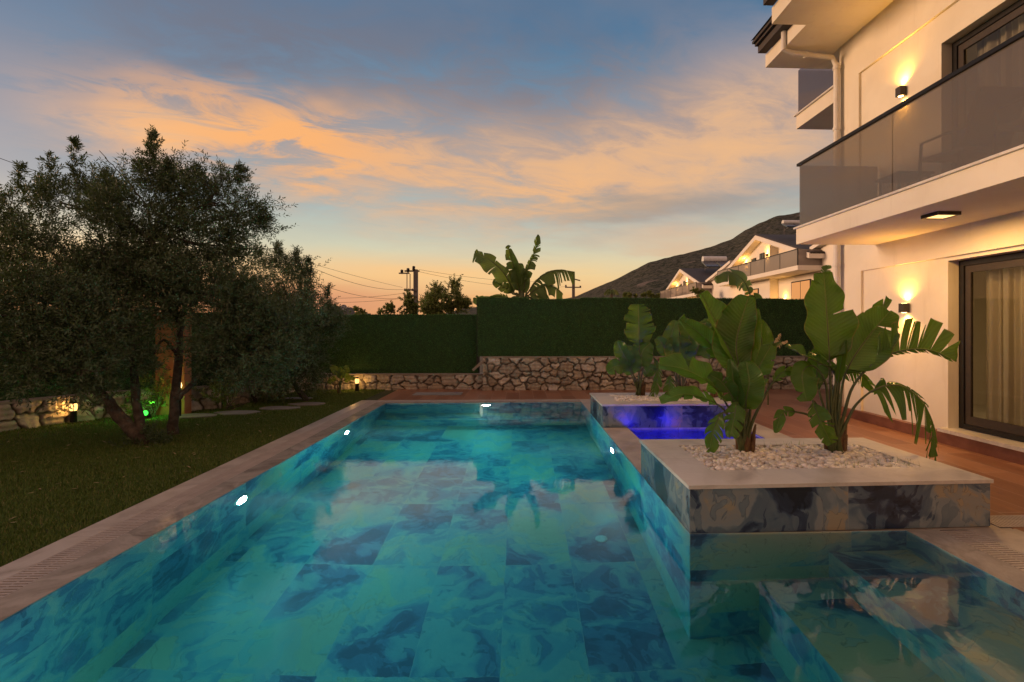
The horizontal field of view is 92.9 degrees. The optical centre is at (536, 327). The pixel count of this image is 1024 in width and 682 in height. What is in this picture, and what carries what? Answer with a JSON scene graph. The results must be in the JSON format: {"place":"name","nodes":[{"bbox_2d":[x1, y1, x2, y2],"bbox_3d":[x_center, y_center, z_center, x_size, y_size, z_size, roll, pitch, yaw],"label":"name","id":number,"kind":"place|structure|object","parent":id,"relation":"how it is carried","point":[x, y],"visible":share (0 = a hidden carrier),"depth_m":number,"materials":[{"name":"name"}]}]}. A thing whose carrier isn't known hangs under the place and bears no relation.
{"place":"outdoors","nodes":[
{"label":"outdoors","id":0,"kind":"place"},
{"bbox_2d":[0,390,395,566],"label":"lawn","id":1,"kind":"structure","parent":0,"point":[380,394],"depth_m":5.59,"materials":[{"name":"green plant"}]},
{"bbox_2d":[0,393,102,431],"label":"stone wall","id":2,"kind":"structure","parent":1,"relation":"on","point":[13,416],"depth_m":7.51,"materials":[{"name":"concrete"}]},
{"bbox_2d":[0,311,90,400],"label":"hedge fence","id":3,"kind":"object","parent":2,"relation":"on","point":[35,390],"visible":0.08,"depth_m":7.53,"materials":[{"name":"green plant"}]},
{"bbox_2d":[67,401,78,423],"bbox_3d":[-7.396,1.356,7.767,0.140,0.348,0.140,0,0,-2],"label":"bollard lamp","id":4,"kind":"object","parent":1,"relation":"on","point":[73,415],"visible":0.75,"depth_m":7.74,"materials":[{"name":"metal"}]},
{"bbox_2d":[0,134,184,444],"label":"olive tree","id":5,"kind":"object","parent":1,"relation":"on","point":[79,299],"visible":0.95,"depth_m":5.93,"materials":[{"name":"green plant"}]},
{"bbox_2d":[108,419,175,448],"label":"shrub","id":6,"kind":"object","parent":1,"relation":"on","point":[150,434],"visible":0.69,"depth_m":6.33,"materials":[{"name":"green plant"}]},
{"bbox_2d":[8,407,283,522],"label":"fallen leaves","id":7,"kind":"object","parent":1,"relation":"on","point":[136,457],"visible":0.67,"depth_m":6.06,"materials":[{"name":"brown plant"}]},
{"bbox_2d":[143,409,150,417],"bbox_3d":[-6.451,1.430,8.072,0.098,0.140,0.109,0,0,-2],"label":"garden spotlight","id":8,"kind":"object","parent":1,"relation":"on","point":[147,412],"visible":0.86,"depth_m":8.03,"materials":[{"name":"metal"}]},
{"bbox_2d":[120,364,188,416],"bbox_3d":[-6.514,1.171,8.335,0.984,1.144,0.708,0,0,-42],"label":"shrub","id":9,"kind":"object","parent":1,"relation":"on","point":[151,400],"visible":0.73,"depth_m":8.28,"materials":[{"name":"green plant"}]},
{"bbox_2d":[101,385,220,416],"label":"stone wall","id":10,"kind":"structure","parent":1,"relation":"on","point":[206,403],"depth_m":8.84,"materials":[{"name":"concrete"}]},
{"bbox_2d":[100,311,220,404],"bbox_3d":[-6.811,0.532,8.848,1.796,1.736,0.215,0,0,-35],"label":"hedge fence","id":11,"kind":"object","parent":10,"relation":"on","point":[126,387],"visible":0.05,"depth_m":8.74,"materials":[{"name":"green plant"}]},
{"bbox_2d":[1,124,338,434],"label":"olive tree","id":12,"kind":"object","parent":1,"relation":"on","point":[184,285],"visible":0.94,"depth_m":6.71,"materials":[{"name":"green plant"}]},
{"bbox_2d":[153,314,191,414],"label":"brick pillar","id":13,"kind":"structure","parent":1,"relation":"on","point":[185,404],"depth_m":8.40,"materials":[{"name":"ceramic"}]},
{"bbox_2d":[179,383,181,415],"bbox_3d":[-6.023,1.202,8.215,0.060,0.655,0.060,0,0,-2],"label":"pillar lamp","id":14,"kind":"object","parent":1,"relation":"on","point":[180,403],"visible":0.27,"depth_m":8.20,"materials":[{"name":"metal"}]},
{"bbox_2d":[179,413,216,418],"bbox_3d":[-5.821,1.523,8.276,0.721,0.054,0.397,0,0,-2],"label":"stepping stone","id":15,"kind":"object","parent":1,"relation":"on","point":[195,415],"visible":0.55,"depth_m":8.26,"materials":[{"name":"stone"}]},
{"bbox_2d":[189,374,252,409],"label":"shrub","id":16,"kind":"object","parent":1,"relation":"on","point":[214,388],"visible":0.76,"depth_m":8.79,"materials":[{"name":"green plant"}]},
{"bbox_2d":[213,410,259,415],"bbox_3d":[-5.312,1.523,8.575,0.762,0.054,0.414,0,0,-2],"label":"stepping stone","id":17,"kind":"object","parent":1,"relation":"on","point":[238,412],"visible":0.73,"depth_m":8.55,"materials":[{"name":"stone"}]},
{"bbox_2d":[221,377,304,406],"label":"stone wall","id":18,"kind":"structure","parent":1,"relation":"on","point":[243,398],"depth_m":9.68,"materials":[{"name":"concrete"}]},
{"bbox_2d":[248,377,296,403],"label":"shrub","id":19,"kind":"object","parent":1,"relation":"on","point":[260,399],"visible":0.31,"depth_m":9.83,"materials":[{"name":"green plant"}]},
{"bbox_2d":[202,237,351,403],"bbox_3d":[-5.286,-0.106,9.924,3.058,3.635,2.317,0,0,-2],"label":"olive tree","id":20,"kind":"object","parent":1,"relation":"on","point":[299,273],"visible":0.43,"depth_m":9.89,"materials":[{"name":"green plant"}]},
{"bbox_2d":[259,406,299,410],"bbox_3d":[-4.777,1.523,9.084,0.726,0.054,0.396,0,0,-2],"label":"stepping stone","id":21,"kind":"object","parent":1,"relation":"on","point":[270,408],"visible":0.73,"depth_m":9.06,"materials":[{"name":"stone"}]},
{"bbox_2d":[286,397,312,399],"bbox_3d":[-5.053,1.523,10.318,0.588,0.054,0.301,0,0,-2],"label":"stepping stone","id":22,"kind":"object","parent":1,"relation":"on","point":[287,398],"visible":0.36,"depth_m":10.23,"materials":[{"name":"stone"}]},
{"bbox_2d":[288,402,324,405],"bbox_3d":[-4.537,1.523,9.554,0.709,0.054,0.406,0,0,-2],"label":"stepping stone","id":23,"kind":"object","parent":1,"relation":"on","point":[307,403],"visible":0.73,"depth_m":9.56,"materials":[{"name":"stone"}]},
{"bbox_2d":[327,365,355,393],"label":"banana plant","id":24,"kind":"object","parent":1,"relation":"on","point":[340,374],"visible":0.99,"depth_m":11.14,"materials":[{"name":"green plant"}]},
{"bbox_2d":[355,377,358,390],"bbox_3d":[-4.266,1.356,11.558,0.140,0.348,0.140,0,0,-2],"label":"bollard lamp","id":25,"kind":"object","parent":1,"relation":"on","point":[357,384],"visible":0.81,"depth_m":11.52,"materials":[{"name":"metal"}]},
{"bbox_2d":[302,373,482,389],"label":"stone wall","id":26,"kind":"structure","parent":1,"relation":"on","point":[387,381],"depth_m":11.88,"materials":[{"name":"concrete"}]},
{"bbox_2d":[304,313,479,372],"bbox_3d":[-3.619,0.532,12.116,4.395,1.815,0.222,0,0,0],"label":"hedge fence","id":27,"kind":"object","parent":26,"relation":"on","point":[407,343],"visible":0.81,"depth_m":12.09,"materials":[{"name":"green plant"}]},
{"bbox_2d":[96,356,482,381],"bbox_3d":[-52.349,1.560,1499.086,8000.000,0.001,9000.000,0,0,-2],"label":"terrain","id":28,"kind":"structure","parent":0,"point":[481,366],"depth_m":19.40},
{"bbox_2d":[338,307,370,314],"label":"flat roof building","id":29,"kind":"structure","parent":28,"relation":"on","point":[352,310],"depth_m":38.82,"materials":[{"name":"concrete"}]},
{"bbox_2d":[349,305,367,314],"bbox_3d":[-8.643,0.210,23.725,0.763,2.645,1.008,0,0,-2],"label":"tree","id":30,"kind":"object","parent":28,"relation":"on","point":[358,309],"visible":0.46,"depth_m":23.64,"materials":[{"name":"green plant"}]},
{"bbox_2d":[377,288,419,314],"bbox_3d":[-6.805,-0.192,23.809,2.212,3.465,1.409,0,0,-2],"label":"tree","id":31,"kind":"object","parent":28,"relation":"on","point":[412,307],"visible":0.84,"depth_m":23.59,"materials":[{"name":"green plant"}]},
{"bbox_2d":[399,266,419,310],"bbox_3d":[-10.356,-1.742,39.578,1.604,6.485,0.490,0,0,-2],"label":"utility pole","id":32,"kind":"object","parent":28,"relation":"on","point":[415,281],"visible":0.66,"depth_m":39.52,"materials":[{"name":"concrete"}]},
{"bbox_2d":[0,158,402,287],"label":"power cable","id":33,"kind":"object","parent":32,"relation":"attached to","point":[265,249],"visible":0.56,"depth_m":30.78,"materials":[{"name":"black metal"}]},
{"bbox_2d":[288,256,403,289],"bbox_3d":[-11.485,-3.121,31.618,0.023,0.734,16.106,0,0,5],"label":"power cable","id":34,"kind":"object","parent":32,"relation":"attached to","point":[359,284],"visible":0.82,"depth_m":31.33,"materials":[{"name":"black rubber"}]},
{"bbox_2d":[317,283,397,298],"bbox_3d":[-11.687,-2.523,31.611,0.023,0.932,16.182,0,0,7],"label":"power cable","id":35,"kind":"object","parent":32,"relation":"attached to","point":[359,295],"visible":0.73,"depth_m":31.90,"materials":[{"name":"black rubber"}]},
{"bbox_2d":[416,273,472,314],"bbox_3d":[-4.902,-0.684,25.846,3.264,4.449,2.556,0,0,-2],"label":"tree","id":36,"kind":"object","parent":28,"relation":"on","point":[430,303],"visible":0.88,"depth_m":25.44,"materials":[{"name":"green plant"}]},
{"bbox_2d":[472,235,574,304],"bbox_3d":[-0.351,-0.553,13.571,2.859,4.115,0.382,0,0,-6],"label":"banana plant","id":37,"kind":"object","parent":28,"relation":"on","point":[518,277],"visible":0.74,"depth_m":13.56,"materials":[{"name":"green plant"}]},
{"bbox_2d":[565,279,580,298],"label":"utility pole","id":38,"kind":"object","parent":28,"relation":"on","point":[573,287],"visible":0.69,"depth_m":60.02,"materials":[{"name":"wood"}]},
{"bbox_2d":[604,289,618,297],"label":"palm tree","id":39,"kind":"object","parent":28,"relation":"on","point":[610,292],"visible":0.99,"depth_m":50.02,"materials":[{"name":"green plant"}]},
{"bbox_2d":[622,290,659,297],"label":"tree","id":40,"kind":"object","parent":28,"relation":"on","point":[635,295],"visible":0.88,"depth_m":59.59,"materials":[{"name":"green plant"}]},
{"bbox_2d":[660,260,732,298],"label":"gabled house","id":41,"kind":"structure","parent":28,"relation":"on","point":[683,282],"depth_m":49.90,"materials":[{"name":"paint"}]},
{"bbox_2d":[701,256,727,268],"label":"solar heater","id":42,"kind":"object","parent":41,"relation":"on","point":[713,261],"visible":0.73,"depth_m":51.49,"materials":[{"name":"silver metal"}]},
{"bbox_2d":[689,286,704,297],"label":"tree","id":43,"kind":"object","parent":28,"relation":"on","point":[695,291],"visible":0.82,"depth_m":44.50,"materials":[{"name":"green plant"}]},
{"bbox_2d":[714,265,831,298],"bbox_3d":[6.725,-0.130,13.851,3.374,3.313,0.374,0,0,-2],"label":"banana plant","id":44,"kind":"object","parent":28,"relation":"on","point":[737,278],"visible":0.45,"depth_m":13.79,"materials":[{"name":"green plant"}]},
{"bbox_2d":[717,234,832,298],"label":"gabled house","id":45,"kind":"structure","parent":28,"relation":"on","point":[780,266],"depth_m":33.54,"materials":[{"name":"paint"}]},
{"bbox_2d":[745,288,758,295],"bbox_3d":[16.657,-0.875,37.704,0.075,4.150,2.200,0,0,-2],"label":"window","id":46,"kind":"structure","parent":45,"relation":"in","point":[756,290],"depth_m":37.14,"materials":[{"name":"glass"}]},
{"bbox_2d":[759,252,764,258],"bbox_3d":[16.714,-4.750,36.055,0.075,1.500,0.700,0,0,-2],"label":"window","id":47,"kind":"structure","parent":45,"relation":"in","point":[762,255],"depth_m":36.02,"materials":[{"name":"glass"}]},
{"bbox_2d":[782,220,801,232],"bbox_3d":[17.908,-7.090,33.897,1.404,0.906,0.922,0,0,-2],"label":"solar heater","id":48,"kind":"object","parent":45,"relation":"on","point":[790,223],"visible":0.73,"depth_m":34.04,"materials":[{"name":"silver metal"}]},
{"bbox_2d":[791,279,810,298],"bbox_3d":[17.452,-0.950,32.129,0.075,4.300,2.200,0,0,-2],"label":"window","id":49,"kind":"structure","parent":45,"relation":"in","point":[799,289],"depth_m":32.12,"materials":[{"name":"glass"}]},
{"bbox_2d":[0,0,832,314],"label":"sky","id":50,"kind":"structure","parent":0,"point":[625,136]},
{"bbox_2d":[0,402,1023,622],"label":"pool","id":51,"kind":"structure","parent":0,"point":[522,402],"depth_m":3.56,"materials":[{"name":"tile"}]},
{"bbox_2d":[0,403,1023,681],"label":"water","id":52,"kind":"structure","parent":51,"relation":"in","point":[478,543],"depth_m":2.81,"materials":[{"name":"teal liquid"}]},
{"bbox_2d":[445,203,832,314],"bbox_3d":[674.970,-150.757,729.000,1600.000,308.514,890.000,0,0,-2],"label":"hill","id":53,"kind":"structure","parent":0,"point":[656,277],"depth_m":789.26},
{"bbox_2d":[472,356,832,390],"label":"stone wall","id":54,"kind":"structure","parent":0,"point":[545,373],"depth_m":11.70,"materials":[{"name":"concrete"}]},
{"bbox_2d":[477,296,832,367],"bbox_3d":[3.572,0.108,11.918,10.079,1.784,0.219,0,0,-2],"label":"hedge fence","id":55,"kind":"object","parent":54,"relation":"on","point":[527,326],"visible":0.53,"depth_m":11.83,"materials":[{"name":"green plant"}]},
{"bbox_2d":[628,427,762,438],"bbox_3d":[2.251,1.875,6.167,1.704,0.750,2.264,0,0,-2],"label":"spa basin","id":56,"kind":"object","parent":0,"point":[673,433],"visible":0.08,"depth_m":7.29,"materials":[{"name":"liquid"}]},
{"bbox_2d":[378,389,1023,531],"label":"terracotta deck","id":57,"kind":"structure","parent":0,"point":[1007,491],"depth_m":6.98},
{"bbox_2d":[412,392,462,395],"bbox_3d":[-2.225,1.508,11.004,1.080,0.024,0.450,0,0,-2],"label":"hatch cover","id":58,"kind":"object","parent":57,"relation":"on","point":[435,393],"visible":0.8,"depth_m":11.01,"materials":[{"name":"concrete"}]},
{"bbox_2d":[0,399,1023,581],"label":"pool coping","id":59,"kind":"object","parent":57,"relation":"on","point":[627,442],"visible":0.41,"depth_m":4.08,"materials":[{"name":"stone"}]},
{"bbox_2d":[378,400,579,401],"bbox_3d":[-1.162,1.542,9.935,4.110,0.077,0.180,0,0,-2],"label":"gutter grate","id":60,"kind":"object","parent":59,"relation":"in","point":[476,400],"visible":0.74,"depth_m":10.00,"materials":[{"name":"plastic"}]},
{"bbox_2d":[0,401,1023,620],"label":"pool coping wet","id":61,"kind":"object","parent":59,"relation":"on","point":[12,603],"visible":0.71,"depth_m":3.36,"materials":[{"name":"stone"}]},
{"bbox_2d":[590,392,733,427],"bbox_3d":[2.005,1.326,7.925,2.108,0.356,1.288,0,0,-2],"label":"planter","id":62,"kind":"object","parent":59,"relation":"on","point":[607,410],"visible":0.69,"depth_m":7.30,"materials":[{"name":"tile"}]},
{"bbox_2d":[606,304,662,396],"bbox_3d":[1.615,0.462,8.140,0.948,1.701,0.375,0,0,-2],"label":"paddle leaf plant","id":63,"kind":"object","parent":62,"relation":"in","point":[636,356],"visible":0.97,"depth_m":8.05,"materials":[{"name":"green plant"}]},
{"bbox_2d":[610,394,700,400],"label":"pebbles","id":64,"kind":"object","parent":62,"relation":"on","point":[628,397],"visible":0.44,"depth_m":7.87,"materials":[{"name":"white gravel"}]},
{"bbox_2d":[655,317,710,396],"bbox_3d":[2.390,0.539,7.951,0.920,1.411,0.281,0,0,7],"label":"paddle leaf plant","id":65,"kind":"object","parent":62,"relation":"in","point":[684,343],"visible":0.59,"depth_m":7.92,"materials":[{"name":"green plant"}]},
{"bbox_2d":[687,318,718,396],"bbox_3d":[2.817,0.544,7.941,0.936,1.402,0.241,0,0,-2],"label":"paddle leaf plant","id":66,"kind":"object","parent":62,"relation":"in","point":[707,355],"visible":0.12,"depth_m":7.95,"materials":[{"name":"green plant"}]},
{"bbox_2d":[639,438,993,533],"bbox_3d":[2.251,1.326,4.296,2.348,0.356,1.458,0,0,-2],"label":"planter","id":67,"kind":"object","parent":59,"relation":"on","point":[695,495],"visible":0.91,"depth_m":3.65,"materials":[{"name":"tile"}]},
{"bbox_2d":[659,290,791,452],"bbox_3d":[1.716,0.452,4.428,1.353,1.584,0.596,0,0,-25],"label":"paddle leaf plant","id":68,"kind":"object","parent":67,"relation":"in","point":[737,337],"visible":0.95,"depth_m":4.42,"materials":[{"name":"green plant"}]},
{"bbox_2d":[681,444,921,469],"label":"pebbles","id":69,"kind":"object","parent":67,"relation":"on","point":[790,456],"visible":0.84,"depth_m":4.29,"materials":[{"name":"white gravel"}]},
{"bbox_2d":[773,272,959,460],"bbox_3d":[2.986,0.445,4.521,1.792,1.914,0.495,0,0,-12],"label":"paddle leaf plant","id":70,"kind":"object","parent":67,"relation":"in","point":[851,342],"visible":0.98,"depth_m":4.48,"materials":[{"name":"green plant"}]},
{"bbox_2d":[940,530,1023,570],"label":"gutter grate","id":71,"kind":"object","parent":59,"relation":"in","point":[1008,555],"visible":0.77,"depth_m":3.34,"materials":[{"name":"plastic"}]},
{"bbox_2d":[766,334,787,404],"bbox_3d":[4.496,0.972,9.446,0.782,1.847,0.589,0,0,-2],"label":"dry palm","id":72,"kind":"object","parent":57,"relation":"on","point":[777,343],"visible":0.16,"depth_m":9.45,"materials":[{"name":"brown plant"}]},
{"bbox_2d":[751,0,1023,464],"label":"villa","id":73,"kind":"object","parent":57,"relation":"on","point":[889,243],"visible":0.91,"depth_m":6.82,"materials":[{"name":"white paint"}]},
{"bbox_2d":[895,86,905,97],"bbox_3d":[5.306,-3.430,7.080,0.099,0.137,0.096,0,0,-2],"label":"wall lamp","id":74,"kind":"object","parent":73,"relation":"attached to","point":[900,91],"visible":1,"depth_m":7.05,"materials":[{"name":"brown metal"}]},
{"bbox_2d":[898,303,909,312],"bbox_3d":[5.308,-0.280,7.019,0.099,0.137,0.096,0,0,-2],"label":"wall lamp","id":75,"kind":"object","parent":73,"relation":"attached to","point":[903,307],"visible":1,"depth_m":6.97,"materials":[{"name":"brown metal"}]},
{"bbox_2d":[875,171,933,195],"bbox_3d":[4.734,-1.752,6.269,0.460,0.395,0.400,0,0,-2],"label":"balcony table","id":76,"kind":"object","parent":73,"relation":"on","point":[900,177],"visible":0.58,"depth_m":6.23,"materials":[{"name":"wicker"}]},
{"bbox_2d":[921,211,960,218],"bbox_3d":[4.576,-1.270,5.508,0.270,0.039,0.230,0,0,-2],"label":"ceiling lamp","id":77,"kind":"object","parent":73,"relation":"attached to","point":[941,214],"visible":1,"depth_m":5.46,"materials":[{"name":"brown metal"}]},
{"bbox_2d":[917,86,1023,182],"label":"balcony chair","id":78,"kind":"object","parent":73,"relation":"on","point":[975,141],"visible":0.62,"depth_m":5.11,"materials":[{"name":"fabric"}]},
{"bbox_2d":[952,0,1023,169],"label":"sliding door","id":79,"kind":"structure","parent":73,"relation":"in","point":[959,48],"depth_m":6.32,"materials":[{"name":"metal"}]},
{"bbox_2d":[959,251,1023,441],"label":"sliding door","id":80,"kind":"structure","parent":73,"relation":"in","point":[967,421],"depth_m":6.22,"materials":[{"name":"metal"}]},
{"bbox_2d":[976,14,1023,160],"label":"curtain","id":81,"kind":"object","parent":73,"relation":"hanging from","point":[1005,67],"visible":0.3,"depth_m":5.89,"materials":[{"name":"beige fabric"}]},
{"bbox_2d":[986,266,1023,425],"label":"curtain","id":82,"kind":"object","parent":73,"relation":"hanging from","point":[1004,345],"visible":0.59,"depth_m":5.97,"materials":[{"name":"beige fabric"}]},
{"bbox_2d":[992,96,1023,154],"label":"balcony chair","id":83,"kind":"object","parent":73,"relation":"on","point":[1016,126],"visible":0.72,"depth_m":4.74,"materials":[{"name":"plastic"}]},
{"bbox_2d":[990,515,1023,527],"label":"gutter grate","id":84,"kind":"object","parent":57,"relation":"on","point":[1004,521],"visible":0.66,"depth_m":3.78,"materials":[{"name":"stone"}]}
]}

